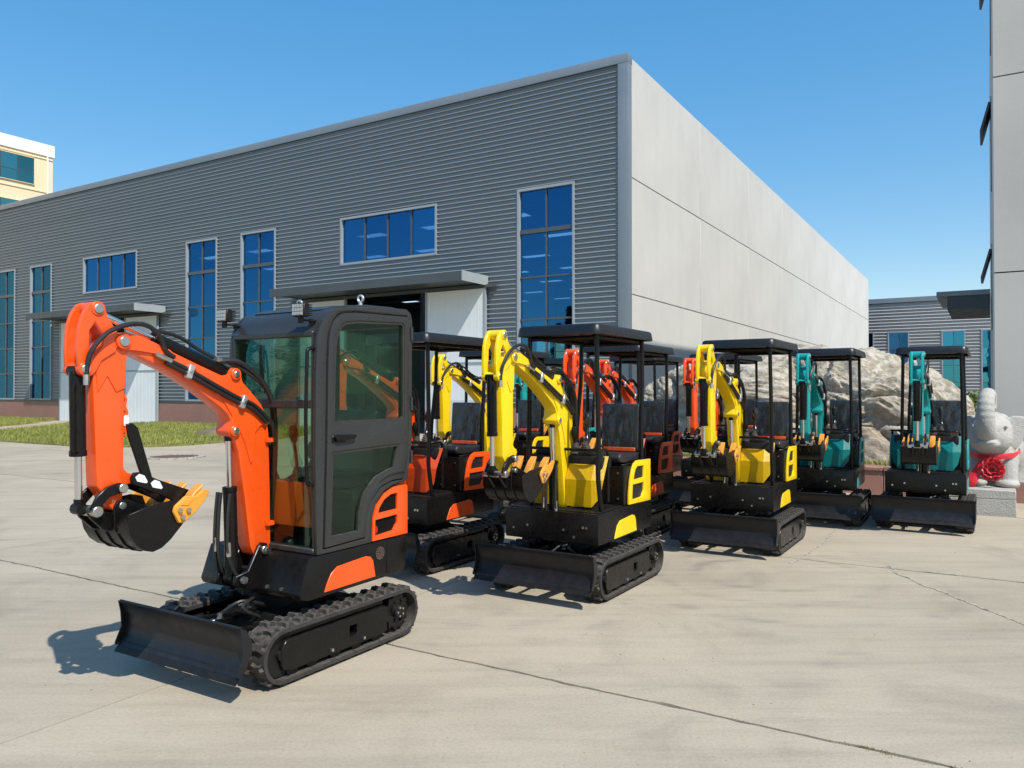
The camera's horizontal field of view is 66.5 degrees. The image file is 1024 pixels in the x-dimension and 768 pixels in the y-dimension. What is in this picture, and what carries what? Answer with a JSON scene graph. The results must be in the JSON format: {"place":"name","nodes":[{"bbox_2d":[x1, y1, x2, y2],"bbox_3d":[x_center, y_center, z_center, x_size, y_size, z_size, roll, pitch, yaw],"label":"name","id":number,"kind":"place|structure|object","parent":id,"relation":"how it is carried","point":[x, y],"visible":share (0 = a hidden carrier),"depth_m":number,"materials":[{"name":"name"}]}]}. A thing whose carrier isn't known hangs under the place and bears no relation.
{"place":"outdoors","nodes":[
{"label":"outdoors","id":0,"kind":"place"},
{"bbox_2d":[0,132,54,204],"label":"cream building","id":1,"kind":"structure","parent":0,"point":[26,168],"depth_m":77.79,"materials":[{"name":"white paint"}]},
{"bbox_2d":[0,196,19,204],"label":"window","id":2,"kind":"structure","parent":1,"relation":"in","point":[3,200],"depth_m":76.34,"materials":[{"name":"blue glass"}]},
{"bbox_2d":[0,150,34,184],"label":"window","id":3,"kind":"structure","parent":1,"relation":"in","point":[13,166],"depth_m":77.21,"materials":[{"name":"blue glass"}]},
{"bbox_2d":[0,421,68,429],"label":"path","id":4,"kind":"structure","parent":0,"point":[29,425],"depth_m":37.44,"materials":[{"name":"concrete"}]},
{"bbox_2d":[0,416,310,446],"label":"lawn","id":5,"kind":"structure","parent":0,"point":[126,445],"depth_m":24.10,"materials":[{"name":"green plant"}]},
{"bbox_2d":[195,426,216,436],"bbox_3d":[-10.405,1.873,27.454,2.017,0.781,1.418,0,-1,31],"label":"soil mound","id":6,"kind":"object","parent":5,"relation":"on","point":[211,431],"visible":0.21,"depth_m":27.04,"materials":[{"name":"beige soil"}]},
{"bbox_2d":[0,0,989,388],"label":"sky","id":7,"kind":"structure","parent":0,"point":[864,117],"materials":[{"name":"blue"}]},
{"bbox_2d":[0,422,1023,767],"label":"yard pavement","id":8,"kind":"structure","parent":0,"point":[784,654],"depth_m":4.58,"materials":[{"name":"concrete"}]},
{"bbox_2d":[146,454,205,459],"bbox_3d":[-8.307,1.805,19.197,1.440,0.060,1.440,0,-1,0],"label":"manhole","id":9,"kind":"object","parent":8,"relation":"on","point":[172,456],"visible":0.81,"depth_m":19.09,"materials":[{"name":"grey metal"}]},
{"bbox_2d":[63,294,417,687],"bbox_3d":[-1.593,0.536,4.615,1.056,2.230,2.082,0,-1,31],"label":"mini excavator","id":10,"kind":"object","parent":8,"relation":"on","point":[289,557],"visible":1,"depth_m":4.53,"materials":[{"name":"metal"}]},
{"bbox_2d":[323,313,412,547],"bbox_3d":[-0.889,0.255,4.914,0.074,1.415,0.813,0,-1,31],"label":"cab door","id":11,"kind":"structure","parent":10,"relation":"in","point":[345,436],"depth_m":4.84,"materials":[{"name":"metal"}]},
{"bbox_2d":[340,332,504,573],"bbox_3d":[-1.038,0.606,7.258,1.056,2.148,2.082,0,-1,32],"label":"mini excavator","id":12,"kind":"object","parent":8,"relation":"on","point":[443,483],"visible":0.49,"depth_m":7.21,"materials":[{"name":"metal"}]},
{"bbox_2d":[430,349,550,522],"bbox_3d":[-0.348,0.633,9.880,1.056,2.148,2.082,0,-1,32],"label":"mini excavator","id":13,"kind":"object","parent":8,"relation":"on","point":[468,381],"visible":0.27,"depth_m":9.56,"materials":[{"name":"metal"}]},
{"bbox_2d":[25,565,955,766],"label":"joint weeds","id":14,"kind":"object","parent":8,"relation":"on","point":[862,747],"visible":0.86,"depth_m":3.50,"materials":[{"name":"green plant"}]},
{"bbox_2d":[514,358,595,436],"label":"mini excavator","id":15,"kind":"object","parent":8,"relation":"on","point":[520,385],"visible":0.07,"depth_m":12.28,"materials":[{"name":"metal"}]},
{"bbox_2d":[472,323,663,601],"bbox_3d":[0.378,0.596,6.339,1.056,2.148,2.082,0,-1,32],"label":"mini excavator","id":16,"kind":"object","parent":8,"relation":"on","point":[574,512],"visible":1,"depth_m":6.20,"materials":[{"name":"metal"}]},
{"bbox_2d":[562,344,681,538],"bbox_3d":[1.091,0.622,8.775,1.056,2.148,2.082,0,-1,31],"label":"mini excavator","id":17,"kind":"object","parent":8,"relation":"on","point":[658,449],"visible":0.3,"depth_m":8.85,"materials":[{"name":"metal"}]},
{"bbox_2d":[599,356,687,501],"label":"mini excavator","id":18,"kind":"object","parent":8,"relation":"on","point":[628,394],"visible":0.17,"depth_m":11.36,"materials":[{"name":"metal"}]},
{"bbox_2d":[665,353,762,506],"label":"mini excavator","id":19,"kind":"object","parent":8,"relation":"on","point":[690,439],"visible":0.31,"depth_m":10.65,"materials":[{"name":"metal"}]},
{"bbox_2d":[669,338,805,555],"bbox_3d":[2.285,0.614,8.028,1.056,2.148,2.082,0,-1,32],"label":"mini excavator","id":20,"kind":"object","parent":8,"relation":"on","point":[744,489],"visible":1,"depth_m":7.87,"materials":[{"name":"metal"}]},
{"bbox_2d":[772,348,871,526],"bbox_3d":[3.791,0.631,9.674,1.056,2.148,2.082,0,-1,31],"label":"mini excavator","id":21,"kind":"object","parent":8,"relation":"on","point":[830,463],"visible":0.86,"depth_m":9.49,"materials":[{"name":"metal"}]},
{"bbox_2d":[673,456,1023,503],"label":"stone planter","id":22,"kind":"object","parent":8,"relation":"on","point":[874,482],"visible":0.14,"depth_m":12.23,"materials":[{"name":"pink stone"}]},
{"bbox_2d":[644,343,974,464],"bbox_3d":[5.418,1.334,15.180,7.236,4.260,3.372,0,-1,31],"label":"boulder","id":23,"kind":"object","parent":22,"relation":"in","point":[881,389],"visible":0.16,"depth_m":13.58,"materials":[{"name":"grey stone"}]},
{"bbox_2d":[966,390,978,415],"bbox_3d":[9.169,0.937,15.581,0.933,1.670,0.900,0,-1,0],"label":"shrub","id":24,"kind":"object","parent":22,"relation":"in","point":[973,395],"visible":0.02,"depth_m":15.45,"materials":[{"name":"green plant"}]},
{"bbox_2d":[871,346,976,532],"bbox_3d":[4.884,0.627,9.239,1.056,2.148,2.082,0,-1,32],"label":"mini excavator","id":25,"kind":"object","parent":8,"relation":"on","point":[927,471],"visible":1,"depth_m":9.05,"materials":[{"name":"metal"}]},
{"bbox_2d":[936,0,1023,441],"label":"concrete building","id":26,"kind":"structure","parent":8,"relation":"on","point":[999,303],"depth_m":15.92,"materials":[{"name":"grey concrete"}]},
{"bbox_2d":[979,0,990,55],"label":"window","id":27,"kind":"structure","parent":26,"relation":"in","point":[981,2],"depth_m":20.37,"materials":[{"name":"glass"}]},
{"bbox_2d":[980,96,991,191],"bbox_3d":[12.289,-6.160,20.215,0.277,2.050,1.600,0,-1,31],"label":"window","id":28,"kind":"structure","parent":26,"relation":"in","point":[987,116],"depth_m":19.92,"materials":[{"name":"black glass"}]},
{"bbox_2d":[981,244,992,329],"bbox_3d":[12.289,-2.460,20.175,0.277,2.050,1.600,0,-1,31],"label":"window","id":29,"kind":"structure","parent":26,"relation":"in","point":[989,256],"depth_m":19.67,"materials":[{"name":"black glass"}]},
{"bbox_2d":[949,388,1023,516],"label":"elephant statue","id":30,"kind":"object","parent":8,"relation":"on","point":[990,430],"visible":0.82,"depth_m":10.27,"materials":[{"name":"grey stone"}]},
{"bbox_2d":[969,447,1020,486],"bbox_3d":[6.524,1.091,10.595,0.630,0.605,0.830,-1,-1,40],"label":"red ribbon","id":31,"kind":"object","parent":30,"relation":"on","point":[984,468],"visible":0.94,"depth_m":10.34,"materials":[{"name":"red fabric"}]},
{"bbox_2d":[682,452,888,465],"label":"planter grass","id":32,"kind":"structure","parent":0,"point":[867,462],"depth_m":12.72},
{"bbox_3d":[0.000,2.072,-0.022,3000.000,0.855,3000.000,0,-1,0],"label":"ground","id":33,"kind":"structure","parent":0,"visible":0},
{"bbox_2d":[0,52,868,433],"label":"factory building","id":34,"kind":"structure","parent":33,"relation":"on","point":[622,190],"depth_m":33.75,"materials":[{"name":"grey metal"}]},
{"bbox_2d":[0,269,15,399],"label":"window","id":35,"kind":"structure","parent":34,"relation":"in","point":[7,277],"depth_m":46.65,"materials":[{"name":"blue glass"}]},
{"bbox_2d":[29,263,52,399],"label":"window","id":36,"kind":"structure","parent":34,"relation":"in","point":[40,331],"depth_m":44.78,"materials":[{"name":"blue glass"}]},
{"bbox_2d":[59,323,68,420],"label":"sliding door","id":37,"kind":"structure","parent":34,"relation":"in","point":[63,378],"depth_m":43.09,"materials":[{"name":"white metal"}]},
{"bbox_2d":[83,250,137,293],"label":"window","id":38,"kind":"structure","parent":34,"relation":"in","point":[102,273],"depth_m":41.41,"materials":[{"name":"blue glass"}]},
{"bbox_2d":[124,315,158,422],"bbox_3d":[-18.741,-0.710,39.412,2.730,5.420,0.110,0,-1,31],"label":"sliding door","id":39,"kind":"structure","parent":34,"relation":"in","point":[141,390],"depth_m":39.32,"materials":[{"name":"white metal"}]},
{"bbox_2d":[185,237,217,400],"bbox_3d":[-14.778,-3.028,37.221,2.310,7.710,0.190,0,-1,31],"label":"window","id":40,"kind":"structure","parent":34,"relation":"in","point":[201,285],"depth_m":37.41,"materials":[{"name":"blue glass"}]},
{"bbox_2d":[240,228,276,399],"bbox_3d":[-11.406,-3.050,35.164,2.310,7.710,0.190,0,-1,31],"label":"window","id":41,"kind":"structure","parent":34,"relation":"in","point":[258,255],"depth_m":35.17,"materials":[{"name":"blue glass"}]},
{"bbox_2d":[298,299,346,426],"bbox_3d":[-7.995,-0.780,32.859,2.710,5.420,0.110,0,-1,31],"label":"sliding door","id":42,"kind":"structure","parent":34,"relation":"in","point":[304,342],"depth_m":33.28,"materials":[{"name":"white metal"}]},
{"bbox_2d":[340,203,437,265],"bbox_3d":[-4.982,-5.927,31.272,5.020,1.980,0.190,0,-1,31],"label":"window","id":43,"kind":"structure","parent":34,"relation":"in","point":[379,236],"depth_m":31.47,"materials":[{"name":"blue glass"}]},
{"bbox_2d":[425,287,486,433],"bbox_3d":[-2.129,-0.818,29.277,2.770,5.420,0.110,0,-1,31],"label":"sliding door","id":44,"kind":"structure","parent":34,"relation":"in","point":[458,312],"depth_m":29.21,"materials":[{"name":"white metal"}]},
{"bbox_2d":[517,181,575,376],"bbox_3d":[1.210,-3.132,27.465,2.310,7.710,0.190,0,-1,31],"label":"window","id":45,"kind":"structure","parent":34,"relation":"in","point":[520,232],"depth_m":27.49,"materials":[{"name":"blue glass"}]},
{"bbox_2d":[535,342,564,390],"bbox_3d":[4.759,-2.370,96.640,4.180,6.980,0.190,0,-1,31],"label":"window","id":46,"kind":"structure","parent":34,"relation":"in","point":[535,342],"depth_m":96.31,"materials":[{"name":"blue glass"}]},
{"bbox_2d":[868,296,990,395],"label":"factory","id":47,"kind":"structure","parent":33,"relation":"on","point":[921,321],"depth_m":81.85,"materials":[{"name":"grey metal"}]},
{"bbox_2d":[888,331,908,360],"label":"window","id":48,"kind":"structure","parent":47,"relation":"in","point":[899,331],"depth_m":83.62,"materials":[{"name":"blue glass"}]},
{"bbox_2d":[941,330,965,388],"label":"window","id":49,"kind":"structure","parent":47,"relation":"in","point":[950,368],"depth_m":80.94,"materials":[{"name":"teal glass"}]},
{"bbox_2d":[981,329,990,388],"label":"window","id":50,"kind":"structure","parent":47,"relation":"in","point":[985,333],"depth_m":79.44,"materials":[{"name":"teal glass"}]}
]}

